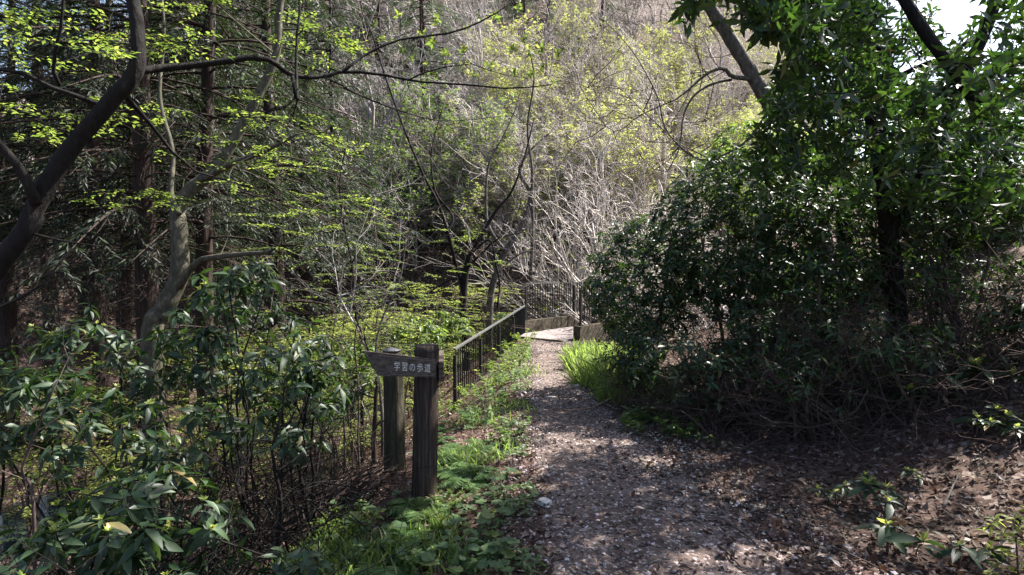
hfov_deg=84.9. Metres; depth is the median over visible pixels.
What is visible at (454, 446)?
fern
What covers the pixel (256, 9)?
conifer
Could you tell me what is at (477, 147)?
leafing tree
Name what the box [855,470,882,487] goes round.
shrub seedling
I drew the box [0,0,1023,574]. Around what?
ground
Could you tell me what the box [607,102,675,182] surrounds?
budding tree
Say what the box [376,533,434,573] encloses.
leafy herb
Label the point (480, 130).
budding tree
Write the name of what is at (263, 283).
glossy shrub
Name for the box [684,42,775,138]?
bare tree
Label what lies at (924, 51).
evergreen tree
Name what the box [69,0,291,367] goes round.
conifer tree
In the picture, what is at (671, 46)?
budding tree
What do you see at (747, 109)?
budding tree
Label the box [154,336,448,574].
glossy shrub
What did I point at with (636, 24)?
bare tree
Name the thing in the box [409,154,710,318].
bleached bush
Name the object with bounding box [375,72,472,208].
leafing tree
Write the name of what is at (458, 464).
fern
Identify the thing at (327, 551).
fern
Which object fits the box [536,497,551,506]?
flat stone
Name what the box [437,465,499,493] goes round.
fern
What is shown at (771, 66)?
bare tree
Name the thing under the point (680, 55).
budding tree
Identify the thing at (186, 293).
conifer tree
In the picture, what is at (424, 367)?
signpost
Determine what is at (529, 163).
bare tree
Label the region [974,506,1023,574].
bright sprig
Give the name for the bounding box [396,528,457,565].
broad leaf herb
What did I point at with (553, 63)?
budding tree
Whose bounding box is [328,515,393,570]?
leafy herb
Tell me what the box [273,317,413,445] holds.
understory sapling
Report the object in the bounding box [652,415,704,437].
leafy herb
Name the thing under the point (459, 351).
understory sapling
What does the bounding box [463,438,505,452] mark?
fern
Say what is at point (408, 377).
bare sapling
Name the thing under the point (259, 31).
conifer
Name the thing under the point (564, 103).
budding tree
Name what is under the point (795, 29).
evergreen tree
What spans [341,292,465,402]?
understory sapling
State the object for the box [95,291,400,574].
glossy shrub
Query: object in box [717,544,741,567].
fallen stick
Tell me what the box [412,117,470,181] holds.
leafing tree
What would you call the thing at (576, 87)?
bare tree
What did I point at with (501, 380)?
leafy herb
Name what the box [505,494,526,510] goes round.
broad leaf herb
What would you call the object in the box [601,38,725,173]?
bare tree
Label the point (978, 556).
shrub seedling
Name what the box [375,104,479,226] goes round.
leafing tree
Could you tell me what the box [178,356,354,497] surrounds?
understory sapling
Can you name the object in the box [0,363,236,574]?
glossy shrub
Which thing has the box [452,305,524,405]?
path railing
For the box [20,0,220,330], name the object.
conifer tree
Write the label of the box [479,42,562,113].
budding tree
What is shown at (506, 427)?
leafy herb
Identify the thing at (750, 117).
budding tree
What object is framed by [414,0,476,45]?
bare tree
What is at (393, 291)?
curved sapling
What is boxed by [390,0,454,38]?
bare tree
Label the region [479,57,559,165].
budding tree
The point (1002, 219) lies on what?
evergreen shrub
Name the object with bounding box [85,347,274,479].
understory sapling
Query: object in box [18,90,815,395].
hill litter
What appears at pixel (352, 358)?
leafy shrub
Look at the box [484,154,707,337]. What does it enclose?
bare tree
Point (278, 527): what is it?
bare sapling
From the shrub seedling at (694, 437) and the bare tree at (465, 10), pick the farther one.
the bare tree at (465, 10)
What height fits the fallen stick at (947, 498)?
0.130 m
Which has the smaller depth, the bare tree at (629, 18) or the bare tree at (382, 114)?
the bare tree at (382, 114)
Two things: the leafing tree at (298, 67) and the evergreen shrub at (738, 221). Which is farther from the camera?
the leafing tree at (298, 67)
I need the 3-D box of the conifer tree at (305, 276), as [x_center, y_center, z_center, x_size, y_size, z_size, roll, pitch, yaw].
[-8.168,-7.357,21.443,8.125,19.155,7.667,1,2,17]
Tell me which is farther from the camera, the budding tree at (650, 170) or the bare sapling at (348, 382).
the budding tree at (650, 170)
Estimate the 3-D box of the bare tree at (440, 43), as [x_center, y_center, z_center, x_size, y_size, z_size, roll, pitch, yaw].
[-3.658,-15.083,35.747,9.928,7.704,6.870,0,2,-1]
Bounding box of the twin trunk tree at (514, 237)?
[412,35,601,350]
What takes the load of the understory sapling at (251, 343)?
on the ground at (968, 480)
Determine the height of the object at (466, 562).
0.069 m
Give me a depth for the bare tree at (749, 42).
45.95 m
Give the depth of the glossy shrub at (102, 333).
4.05 m
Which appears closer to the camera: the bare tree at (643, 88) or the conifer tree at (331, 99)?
the conifer tree at (331, 99)
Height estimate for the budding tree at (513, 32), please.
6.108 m
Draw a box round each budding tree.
[426,92,554,167]
[443,147,586,268]
[450,136,588,249]
[452,109,518,174]
[460,20,503,82]
[462,40,538,116]
[472,38,554,141]
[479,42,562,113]
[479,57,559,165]
[482,9,556,80]
[488,140,577,229]
[504,109,577,169]
[504,134,601,204]
[506,40,583,98]
[518,77,576,130]
[529,130,625,248]
[537,94,625,230]
[540,56,596,119]
[545,4,596,91]
[546,57,643,135]
[548,0,602,59]
[560,103,662,246]
[568,78,654,204]
[575,86,664,224]
[583,16,644,94]
[584,142,653,266]
[596,140,668,208]
[607,51,701,117]
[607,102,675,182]
[609,45,683,145]
[615,134,683,243]
[617,20,714,88]
[625,23,672,93]
[642,129,744,221]
[652,71,707,167]
[653,9,753,74]
[659,121,750,188]
[662,38,707,119]
[666,65,708,133]
[666,69,735,155]
[667,188,747,244]
[672,105,812,189]
[673,95,746,151]
[696,95,780,152]
[719,110,778,206]
[723,97,762,124]
[727,129,815,258]
[731,38,777,106]
[732,116,773,197]
[736,99,804,144]
[745,42,789,108]
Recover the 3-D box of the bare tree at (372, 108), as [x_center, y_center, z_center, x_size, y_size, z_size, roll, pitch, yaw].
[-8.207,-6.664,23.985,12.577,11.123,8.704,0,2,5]
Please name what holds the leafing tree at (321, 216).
on the ground at (968, 480)
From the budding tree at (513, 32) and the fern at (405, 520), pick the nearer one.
the fern at (405, 520)
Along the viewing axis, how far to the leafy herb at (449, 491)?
3.81 m
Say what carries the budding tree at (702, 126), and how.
on the ground at (968, 480)
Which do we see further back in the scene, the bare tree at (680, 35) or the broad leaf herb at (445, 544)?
the bare tree at (680, 35)
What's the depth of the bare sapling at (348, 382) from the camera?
6.20 m
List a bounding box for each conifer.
[219,0,313,145]
[240,0,318,33]
[244,0,290,96]
[245,0,345,172]
[250,0,352,127]
[336,0,419,114]
[337,0,419,80]
[356,0,475,184]
[368,0,476,119]
[447,0,514,47]
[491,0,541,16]
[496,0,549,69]
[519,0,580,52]
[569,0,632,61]
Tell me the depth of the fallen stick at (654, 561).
3.01 m
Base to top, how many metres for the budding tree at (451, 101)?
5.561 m
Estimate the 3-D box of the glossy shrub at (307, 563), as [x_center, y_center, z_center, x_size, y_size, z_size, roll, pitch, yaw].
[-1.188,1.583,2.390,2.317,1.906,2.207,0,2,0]
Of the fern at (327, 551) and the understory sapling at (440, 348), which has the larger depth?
the understory sapling at (440, 348)
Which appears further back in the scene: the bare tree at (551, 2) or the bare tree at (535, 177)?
the bare tree at (551, 2)
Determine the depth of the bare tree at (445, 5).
45.24 m
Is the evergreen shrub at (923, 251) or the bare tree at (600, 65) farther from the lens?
the bare tree at (600, 65)
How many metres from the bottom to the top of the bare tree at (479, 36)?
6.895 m
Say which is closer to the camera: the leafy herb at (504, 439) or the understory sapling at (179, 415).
the leafy herb at (504, 439)
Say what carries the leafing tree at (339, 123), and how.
on the ground at (968, 480)
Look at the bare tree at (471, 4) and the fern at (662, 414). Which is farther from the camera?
the bare tree at (471, 4)
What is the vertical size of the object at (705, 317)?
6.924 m
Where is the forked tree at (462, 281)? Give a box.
[334,0,561,372]
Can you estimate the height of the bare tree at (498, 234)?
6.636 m
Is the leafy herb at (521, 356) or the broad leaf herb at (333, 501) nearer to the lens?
the broad leaf herb at (333, 501)
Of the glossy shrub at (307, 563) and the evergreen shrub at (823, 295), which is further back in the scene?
the evergreen shrub at (823, 295)
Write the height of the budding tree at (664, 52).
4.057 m
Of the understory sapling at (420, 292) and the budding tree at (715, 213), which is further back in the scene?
the budding tree at (715, 213)
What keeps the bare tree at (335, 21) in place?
on the ground at (968, 480)
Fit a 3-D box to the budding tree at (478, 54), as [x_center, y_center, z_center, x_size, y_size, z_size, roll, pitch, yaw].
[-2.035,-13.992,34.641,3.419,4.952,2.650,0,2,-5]
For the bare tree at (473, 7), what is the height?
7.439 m
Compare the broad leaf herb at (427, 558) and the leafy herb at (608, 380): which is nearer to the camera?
the broad leaf herb at (427, 558)
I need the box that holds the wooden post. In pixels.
[381,347,404,474]
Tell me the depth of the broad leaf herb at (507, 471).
4.29 m
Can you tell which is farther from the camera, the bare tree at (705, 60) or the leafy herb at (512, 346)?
the bare tree at (705, 60)
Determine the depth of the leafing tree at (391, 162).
24.81 m
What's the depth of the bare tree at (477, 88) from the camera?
28.37 m
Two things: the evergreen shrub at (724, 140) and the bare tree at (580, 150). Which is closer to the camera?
the evergreen shrub at (724, 140)
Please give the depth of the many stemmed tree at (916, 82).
6.62 m
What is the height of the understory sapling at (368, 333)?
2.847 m
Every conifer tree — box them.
[0,0,111,320]
[0,0,168,376]
[0,0,192,365]
[0,0,194,445]
[0,0,266,468]
[0,0,288,506]
[0,0,365,518]
[0,0,392,498]
[0,79,67,241]
[14,0,299,405]
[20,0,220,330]
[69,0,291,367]
[81,0,424,442]
[132,0,341,371]
[214,0,408,334]
[250,0,428,386]
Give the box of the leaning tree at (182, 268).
[69,0,400,574]
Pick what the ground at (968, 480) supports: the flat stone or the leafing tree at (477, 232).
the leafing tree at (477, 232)
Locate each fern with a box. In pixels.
[299,522,369,562]
[338,539,423,574]
[374,517,424,535]
[381,527,449,565]
[383,496,455,529]
[437,442,492,467]
[437,455,467,475]
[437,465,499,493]
[438,420,461,433]
[438,432,455,443]
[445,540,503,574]
[454,405,484,417]
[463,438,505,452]
[631,407,670,423]
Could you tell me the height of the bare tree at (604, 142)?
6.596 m
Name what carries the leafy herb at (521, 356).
on the ground at (968, 480)
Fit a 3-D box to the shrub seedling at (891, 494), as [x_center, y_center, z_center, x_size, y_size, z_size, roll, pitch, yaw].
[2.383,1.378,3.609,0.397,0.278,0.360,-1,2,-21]
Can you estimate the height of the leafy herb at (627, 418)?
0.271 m
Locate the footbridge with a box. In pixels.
[515,281,681,341]
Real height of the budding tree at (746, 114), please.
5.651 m
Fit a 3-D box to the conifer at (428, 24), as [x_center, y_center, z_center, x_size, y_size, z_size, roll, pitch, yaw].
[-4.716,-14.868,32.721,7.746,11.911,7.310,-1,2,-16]
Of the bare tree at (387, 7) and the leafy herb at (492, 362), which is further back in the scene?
the bare tree at (387, 7)
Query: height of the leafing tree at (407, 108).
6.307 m
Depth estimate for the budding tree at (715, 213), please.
26.33 m
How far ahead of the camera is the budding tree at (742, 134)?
28.64 m
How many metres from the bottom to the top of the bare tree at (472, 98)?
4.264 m
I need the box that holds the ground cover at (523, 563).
[324,343,712,574]
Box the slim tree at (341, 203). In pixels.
[239,100,512,460]
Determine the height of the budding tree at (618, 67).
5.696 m
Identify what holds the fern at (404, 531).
on the ground at (968, 480)
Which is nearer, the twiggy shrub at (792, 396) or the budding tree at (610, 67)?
the twiggy shrub at (792, 396)
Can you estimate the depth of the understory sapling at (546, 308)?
20.53 m
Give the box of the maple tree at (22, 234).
[0,0,624,309]
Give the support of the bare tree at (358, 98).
on the ground at (968, 480)
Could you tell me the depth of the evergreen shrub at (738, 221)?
6.75 m
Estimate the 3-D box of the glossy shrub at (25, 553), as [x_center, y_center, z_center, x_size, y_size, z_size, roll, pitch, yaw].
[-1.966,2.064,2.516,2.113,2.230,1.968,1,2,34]
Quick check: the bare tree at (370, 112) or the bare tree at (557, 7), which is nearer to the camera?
the bare tree at (370, 112)
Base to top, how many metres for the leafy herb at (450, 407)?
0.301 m
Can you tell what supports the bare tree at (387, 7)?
on the ground at (968, 480)
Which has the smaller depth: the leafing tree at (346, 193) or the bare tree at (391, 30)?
the leafing tree at (346, 193)
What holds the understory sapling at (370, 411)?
on the ground at (968, 480)
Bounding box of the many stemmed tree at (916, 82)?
[877,63,1023,294]
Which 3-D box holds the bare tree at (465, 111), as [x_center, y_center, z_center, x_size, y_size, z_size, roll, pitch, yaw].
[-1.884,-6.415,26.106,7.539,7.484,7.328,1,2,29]
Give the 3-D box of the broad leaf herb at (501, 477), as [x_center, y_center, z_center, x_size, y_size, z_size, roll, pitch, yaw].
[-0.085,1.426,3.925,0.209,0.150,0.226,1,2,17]
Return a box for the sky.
[0,0,1023,163]
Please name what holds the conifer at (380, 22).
on the ground at (968, 480)
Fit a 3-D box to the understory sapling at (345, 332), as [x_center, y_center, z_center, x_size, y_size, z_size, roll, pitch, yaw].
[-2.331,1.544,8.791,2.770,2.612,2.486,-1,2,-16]
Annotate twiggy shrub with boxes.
[508,304,811,446]
[540,294,758,425]
[612,283,924,432]
[663,290,926,488]
[736,268,987,441]
[757,274,1023,489]
[808,211,1023,377]
[860,206,1023,396]
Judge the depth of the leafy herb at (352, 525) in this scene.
3.45 m
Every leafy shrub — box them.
[304,338,382,470]
[386,316,448,416]
[420,309,473,388]
[493,312,515,343]
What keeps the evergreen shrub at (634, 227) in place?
on the ground at (968, 480)
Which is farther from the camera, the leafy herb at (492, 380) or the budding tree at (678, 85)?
the budding tree at (678, 85)
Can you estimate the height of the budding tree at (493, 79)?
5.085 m
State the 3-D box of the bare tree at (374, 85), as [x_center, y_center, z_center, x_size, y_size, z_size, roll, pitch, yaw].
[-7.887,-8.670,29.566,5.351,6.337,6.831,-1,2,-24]
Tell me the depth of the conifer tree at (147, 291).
8.65 m
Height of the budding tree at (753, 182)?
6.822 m
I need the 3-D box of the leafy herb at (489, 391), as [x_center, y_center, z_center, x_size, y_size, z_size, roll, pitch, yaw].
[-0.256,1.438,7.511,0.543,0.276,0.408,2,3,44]
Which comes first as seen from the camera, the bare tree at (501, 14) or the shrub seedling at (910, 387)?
the shrub seedling at (910, 387)
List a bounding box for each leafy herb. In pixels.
[310,499,385,537]
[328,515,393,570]
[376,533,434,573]
[429,484,466,511]
[438,394,465,416]
[454,379,486,399]
[461,399,495,424]
[473,380,506,403]
[476,369,514,390]
[482,359,519,375]
[487,428,519,447]
[488,420,529,435]
[490,386,520,405]
[492,346,528,364]
[494,368,519,385]
[498,340,532,356]
[509,328,537,345]
[514,364,533,373]
[592,371,632,397]
[618,404,655,432]
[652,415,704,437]
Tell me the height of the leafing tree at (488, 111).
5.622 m
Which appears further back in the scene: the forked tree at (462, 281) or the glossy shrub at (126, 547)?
the forked tree at (462, 281)
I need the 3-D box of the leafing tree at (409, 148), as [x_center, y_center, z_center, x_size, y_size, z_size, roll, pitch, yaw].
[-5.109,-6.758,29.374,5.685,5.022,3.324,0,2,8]
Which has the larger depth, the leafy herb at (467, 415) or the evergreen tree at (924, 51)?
the evergreen tree at (924, 51)
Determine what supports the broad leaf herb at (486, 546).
on the ground at (968, 480)
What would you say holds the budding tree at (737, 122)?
on the ground at (968, 480)
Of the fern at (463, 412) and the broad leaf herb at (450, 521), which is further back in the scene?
the fern at (463, 412)
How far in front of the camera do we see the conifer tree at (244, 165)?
19.85 m
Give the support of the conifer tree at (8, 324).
on the ground at (968, 480)
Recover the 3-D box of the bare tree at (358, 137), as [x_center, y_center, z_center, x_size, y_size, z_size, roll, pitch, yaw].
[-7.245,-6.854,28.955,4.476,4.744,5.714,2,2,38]
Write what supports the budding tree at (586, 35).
on the ground at (968, 480)
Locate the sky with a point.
(954, 14)
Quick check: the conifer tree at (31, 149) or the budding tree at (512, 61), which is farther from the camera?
the budding tree at (512, 61)
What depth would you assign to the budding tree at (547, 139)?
27.30 m
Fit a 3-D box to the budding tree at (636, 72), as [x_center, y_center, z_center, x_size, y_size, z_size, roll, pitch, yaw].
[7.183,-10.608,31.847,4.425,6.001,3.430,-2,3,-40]
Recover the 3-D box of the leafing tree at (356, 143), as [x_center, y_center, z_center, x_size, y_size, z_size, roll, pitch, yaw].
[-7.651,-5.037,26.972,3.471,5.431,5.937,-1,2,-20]
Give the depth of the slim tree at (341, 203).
8.04 m
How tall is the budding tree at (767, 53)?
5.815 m
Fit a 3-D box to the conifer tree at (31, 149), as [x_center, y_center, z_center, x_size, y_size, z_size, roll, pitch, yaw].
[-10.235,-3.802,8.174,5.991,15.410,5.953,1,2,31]
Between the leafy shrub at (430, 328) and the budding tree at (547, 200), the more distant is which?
the budding tree at (547, 200)
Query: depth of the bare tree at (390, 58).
31.75 m
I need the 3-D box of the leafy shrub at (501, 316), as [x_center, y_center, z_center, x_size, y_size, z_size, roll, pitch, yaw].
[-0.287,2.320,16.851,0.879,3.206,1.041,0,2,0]
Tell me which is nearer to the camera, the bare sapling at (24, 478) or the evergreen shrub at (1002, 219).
the bare sapling at (24, 478)
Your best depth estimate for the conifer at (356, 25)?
37.59 m
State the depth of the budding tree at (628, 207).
24.53 m
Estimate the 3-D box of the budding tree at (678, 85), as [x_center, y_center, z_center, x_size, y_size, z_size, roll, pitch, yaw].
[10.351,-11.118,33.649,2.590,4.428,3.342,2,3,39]
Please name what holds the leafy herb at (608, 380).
on the ground at (968, 480)
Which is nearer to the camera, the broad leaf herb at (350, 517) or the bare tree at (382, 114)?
the broad leaf herb at (350, 517)
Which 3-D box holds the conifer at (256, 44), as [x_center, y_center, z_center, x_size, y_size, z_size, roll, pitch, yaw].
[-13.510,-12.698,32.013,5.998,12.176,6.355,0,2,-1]
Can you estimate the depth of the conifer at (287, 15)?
29.39 m
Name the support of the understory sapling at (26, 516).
on the ground at (968, 480)
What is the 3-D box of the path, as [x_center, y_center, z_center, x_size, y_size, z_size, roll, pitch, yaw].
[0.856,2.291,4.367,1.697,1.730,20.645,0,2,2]
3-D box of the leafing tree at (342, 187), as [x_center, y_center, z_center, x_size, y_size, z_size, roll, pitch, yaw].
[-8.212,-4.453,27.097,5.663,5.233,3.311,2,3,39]
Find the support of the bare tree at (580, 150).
on the ground at (968, 480)
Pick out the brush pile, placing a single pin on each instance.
(362, 486)
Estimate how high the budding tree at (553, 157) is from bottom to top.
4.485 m
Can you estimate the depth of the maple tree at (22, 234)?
3.00 m
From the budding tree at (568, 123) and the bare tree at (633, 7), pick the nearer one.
the budding tree at (568, 123)
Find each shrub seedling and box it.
[681,431,720,446]
[802,480,860,505]
[847,476,905,519]
[851,518,948,557]
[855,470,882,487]
[885,382,937,415]
[897,466,924,485]
[935,538,1015,569]
[945,356,1023,399]
[950,402,1023,435]
[972,417,1023,444]
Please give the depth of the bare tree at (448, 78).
28.97 m
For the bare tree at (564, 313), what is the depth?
17.12 m
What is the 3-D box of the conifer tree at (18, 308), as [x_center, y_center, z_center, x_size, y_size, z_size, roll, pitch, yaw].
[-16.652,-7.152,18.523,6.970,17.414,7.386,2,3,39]
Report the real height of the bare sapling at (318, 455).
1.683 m
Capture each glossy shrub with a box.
[0,303,261,574]
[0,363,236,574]
[0,383,364,574]
[0,415,353,574]
[0,415,442,574]
[0,501,215,574]
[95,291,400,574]
[103,259,374,574]
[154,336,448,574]
[195,339,380,513]
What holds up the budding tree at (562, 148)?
on the ground at (968, 480)
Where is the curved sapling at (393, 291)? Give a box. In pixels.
[276,125,435,456]
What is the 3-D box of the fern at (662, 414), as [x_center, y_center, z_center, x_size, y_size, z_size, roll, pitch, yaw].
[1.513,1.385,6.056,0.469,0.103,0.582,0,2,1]
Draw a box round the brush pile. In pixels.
[269,457,414,551]
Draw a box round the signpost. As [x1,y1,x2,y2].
[362,343,443,497]
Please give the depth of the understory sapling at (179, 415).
9.64 m
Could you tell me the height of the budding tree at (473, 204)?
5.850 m
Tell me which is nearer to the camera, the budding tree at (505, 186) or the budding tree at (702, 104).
the budding tree at (505, 186)
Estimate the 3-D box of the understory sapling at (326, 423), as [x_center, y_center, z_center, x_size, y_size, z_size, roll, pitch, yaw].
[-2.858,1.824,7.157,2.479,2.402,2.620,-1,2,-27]
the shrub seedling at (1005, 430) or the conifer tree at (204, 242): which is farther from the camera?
the conifer tree at (204, 242)
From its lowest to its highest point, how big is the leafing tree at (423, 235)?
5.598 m
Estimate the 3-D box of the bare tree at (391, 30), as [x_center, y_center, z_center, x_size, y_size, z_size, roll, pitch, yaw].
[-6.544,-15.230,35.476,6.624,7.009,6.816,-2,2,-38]
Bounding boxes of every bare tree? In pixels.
[194,0,456,254]
[252,22,372,96]
[260,1,371,99]
[262,43,430,149]
[281,56,340,127]
[290,0,369,69]
[308,46,526,216]
[315,41,418,164]
[318,0,371,33]
[318,22,419,156]
[322,104,400,195]
[326,0,393,34]
[335,38,411,136]
[338,0,427,45]
[348,1,481,64]
[348,126,445,232]
[363,55,533,217]
[366,4,467,100]
[367,0,494,78]
[370,0,401,21]
[383,9,522,84]
[389,0,496,68]
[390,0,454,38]
[390,44,485,146]
[397,49,552,146]
[412,94,583,251]
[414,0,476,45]
[419,34,485,121]
[424,0,466,17]
[434,78,500,126]
[437,24,545,139]
[444,121,581,267]
[445,0,498,12]
[446,123,570,218]
[450,0,577,121]
[460,0,513,44]
[468,0,639,127]
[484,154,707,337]
[488,78,637,250]
[508,159,777,342]
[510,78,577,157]
[517,0,835,312]
[526,0,594,25]
[529,0,599,47]
[530,31,653,156]
[551,0,598,19]
[556,42,753,232]
[558,117,734,280]
[560,5,665,123]
[584,0,684,55]
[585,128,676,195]
[587,0,639,44]
[597,0,659,22]
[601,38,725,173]
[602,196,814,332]
[646,0,664,21]
[646,0,746,73]
[647,0,702,25]
[680,12,768,115]
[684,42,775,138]
[732,24,769,67]
[754,42,783,96]
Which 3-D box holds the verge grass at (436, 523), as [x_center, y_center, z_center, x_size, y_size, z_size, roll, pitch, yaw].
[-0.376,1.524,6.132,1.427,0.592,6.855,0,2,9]
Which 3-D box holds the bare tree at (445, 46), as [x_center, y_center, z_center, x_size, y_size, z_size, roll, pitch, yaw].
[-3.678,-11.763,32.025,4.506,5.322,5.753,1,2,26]
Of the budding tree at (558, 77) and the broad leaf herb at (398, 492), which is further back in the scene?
the budding tree at (558, 77)
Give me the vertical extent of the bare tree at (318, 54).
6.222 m
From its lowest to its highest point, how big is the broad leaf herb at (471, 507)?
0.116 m
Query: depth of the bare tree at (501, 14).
39.47 m
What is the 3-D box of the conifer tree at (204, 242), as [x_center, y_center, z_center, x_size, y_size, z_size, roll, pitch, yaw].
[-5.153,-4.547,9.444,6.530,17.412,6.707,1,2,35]
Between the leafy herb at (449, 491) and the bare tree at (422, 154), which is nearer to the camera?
the leafy herb at (449, 491)
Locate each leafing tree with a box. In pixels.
[215,61,349,231]
[252,22,335,113]
[255,101,323,190]
[279,168,369,274]
[295,70,381,189]
[307,145,380,234]
[307,154,390,249]
[324,131,391,207]
[338,140,433,239]
[347,124,464,270]
[349,171,473,274]
[366,72,482,190]
[367,159,482,247]
[371,117,435,181]
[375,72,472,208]
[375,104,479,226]
[400,88,516,231]
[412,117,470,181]
[415,168,529,274]
[419,113,518,262]
[429,92,535,254]
[449,95,553,184]
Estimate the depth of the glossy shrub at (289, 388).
6.01 m
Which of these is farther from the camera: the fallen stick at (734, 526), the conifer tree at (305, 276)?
the conifer tree at (305, 276)
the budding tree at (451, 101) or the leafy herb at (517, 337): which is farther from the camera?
the budding tree at (451, 101)
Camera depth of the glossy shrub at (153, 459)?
3.30 m
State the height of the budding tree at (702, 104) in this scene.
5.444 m
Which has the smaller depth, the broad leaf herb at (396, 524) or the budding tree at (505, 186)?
the broad leaf herb at (396, 524)
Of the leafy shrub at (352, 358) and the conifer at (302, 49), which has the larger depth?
the conifer at (302, 49)
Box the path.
[531,340,799,574]
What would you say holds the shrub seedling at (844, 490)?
on the ground at (968, 480)
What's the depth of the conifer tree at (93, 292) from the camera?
10.22 m
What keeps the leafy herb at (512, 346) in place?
on the ground at (968, 480)
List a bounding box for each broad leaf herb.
[330,493,370,510]
[339,500,380,523]
[357,520,406,552]
[387,490,413,510]
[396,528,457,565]
[421,529,483,572]
[423,511,469,533]
[451,493,485,512]
[463,519,519,553]
[476,499,514,527]
[477,537,522,573]
[483,475,513,498]
[485,465,520,479]
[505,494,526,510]
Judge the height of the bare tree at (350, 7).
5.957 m
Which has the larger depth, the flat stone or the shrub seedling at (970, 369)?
the shrub seedling at (970, 369)
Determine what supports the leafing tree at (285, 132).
on the ground at (968, 480)
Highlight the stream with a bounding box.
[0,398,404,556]
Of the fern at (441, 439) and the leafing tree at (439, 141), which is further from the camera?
the leafing tree at (439, 141)
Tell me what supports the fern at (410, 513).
on the ground at (968, 480)
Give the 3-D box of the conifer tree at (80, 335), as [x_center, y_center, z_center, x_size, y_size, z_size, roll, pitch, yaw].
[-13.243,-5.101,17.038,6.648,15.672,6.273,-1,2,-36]
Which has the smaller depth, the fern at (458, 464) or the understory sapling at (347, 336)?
the fern at (458, 464)
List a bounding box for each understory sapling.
[0,364,142,564]
[0,393,187,554]
[6,329,234,504]
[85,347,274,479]
[171,330,319,448]
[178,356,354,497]
[184,329,380,500]
[204,312,409,480]
[233,306,388,457]
[268,320,390,414]
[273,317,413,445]
[279,303,445,452]
[318,308,439,411]
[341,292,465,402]
[379,294,487,365]
[380,303,461,387]
[403,283,495,374]
[441,312,502,372]
[447,284,523,347]
[529,302,569,317]
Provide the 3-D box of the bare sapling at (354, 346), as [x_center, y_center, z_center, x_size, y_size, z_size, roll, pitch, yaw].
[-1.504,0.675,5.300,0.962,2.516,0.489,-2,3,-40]
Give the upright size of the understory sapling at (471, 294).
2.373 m
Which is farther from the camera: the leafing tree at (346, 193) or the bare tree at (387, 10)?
the bare tree at (387, 10)
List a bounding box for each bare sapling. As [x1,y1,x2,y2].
[0,311,128,569]
[252,394,341,561]
[258,305,400,538]
[285,331,373,499]
[302,232,383,470]
[306,304,373,478]
[339,323,383,462]
[396,320,410,411]
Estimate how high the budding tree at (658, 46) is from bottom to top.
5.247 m
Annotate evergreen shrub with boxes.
[579,211,727,385]
[613,141,916,398]
[689,119,814,299]
[697,214,876,324]
[703,177,943,393]
[791,98,1023,348]
[804,110,1004,245]
[847,166,1023,269]
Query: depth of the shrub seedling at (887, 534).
3.01 m
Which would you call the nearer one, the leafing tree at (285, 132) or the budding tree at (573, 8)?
the leafing tree at (285, 132)
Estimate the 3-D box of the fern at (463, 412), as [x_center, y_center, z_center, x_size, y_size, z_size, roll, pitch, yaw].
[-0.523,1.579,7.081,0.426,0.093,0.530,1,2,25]
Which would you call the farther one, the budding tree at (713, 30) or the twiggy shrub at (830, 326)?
the budding tree at (713, 30)
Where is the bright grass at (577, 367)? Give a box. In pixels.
[553,337,684,406]
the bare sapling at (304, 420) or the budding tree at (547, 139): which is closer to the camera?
the bare sapling at (304, 420)
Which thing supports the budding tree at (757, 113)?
on the ground at (968, 480)
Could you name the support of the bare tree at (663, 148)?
on the ground at (968, 480)
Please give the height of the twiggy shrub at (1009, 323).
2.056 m
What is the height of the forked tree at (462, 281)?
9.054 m
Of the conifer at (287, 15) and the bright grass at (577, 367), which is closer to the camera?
the bright grass at (577, 367)
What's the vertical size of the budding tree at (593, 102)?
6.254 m
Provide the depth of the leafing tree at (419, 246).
24.34 m
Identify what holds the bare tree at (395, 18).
on the ground at (968, 480)
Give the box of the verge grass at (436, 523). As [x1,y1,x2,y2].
[266,361,548,574]
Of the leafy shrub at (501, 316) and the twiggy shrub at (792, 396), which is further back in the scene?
the leafy shrub at (501, 316)
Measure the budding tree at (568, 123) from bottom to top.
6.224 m
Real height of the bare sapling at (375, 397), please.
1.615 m
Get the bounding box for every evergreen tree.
[666,0,1023,353]
[754,0,1023,292]
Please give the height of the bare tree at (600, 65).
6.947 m
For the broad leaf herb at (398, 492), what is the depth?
3.81 m
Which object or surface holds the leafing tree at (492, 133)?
on the ground at (968, 480)
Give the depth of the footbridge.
15.42 m
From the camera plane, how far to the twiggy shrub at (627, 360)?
6.41 m
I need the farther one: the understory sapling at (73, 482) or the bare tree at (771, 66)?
the bare tree at (771, 66)
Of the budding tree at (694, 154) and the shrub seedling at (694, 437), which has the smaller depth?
the shrub seedling at (694, 437)
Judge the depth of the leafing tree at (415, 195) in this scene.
22.45 m
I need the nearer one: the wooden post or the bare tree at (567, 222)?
the wooden post
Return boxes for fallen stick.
[648,558,669,565]
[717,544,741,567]
[722,518,755,543]
[802,520,812,544]
[831,546,878,567]
[942,473,959,508]
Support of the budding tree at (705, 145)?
on the ground at (968, 480)
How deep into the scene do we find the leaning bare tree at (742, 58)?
8.14 m
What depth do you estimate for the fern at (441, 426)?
6.25 m
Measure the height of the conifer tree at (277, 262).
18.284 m
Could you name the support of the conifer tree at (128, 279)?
on the ground at (968, 480)

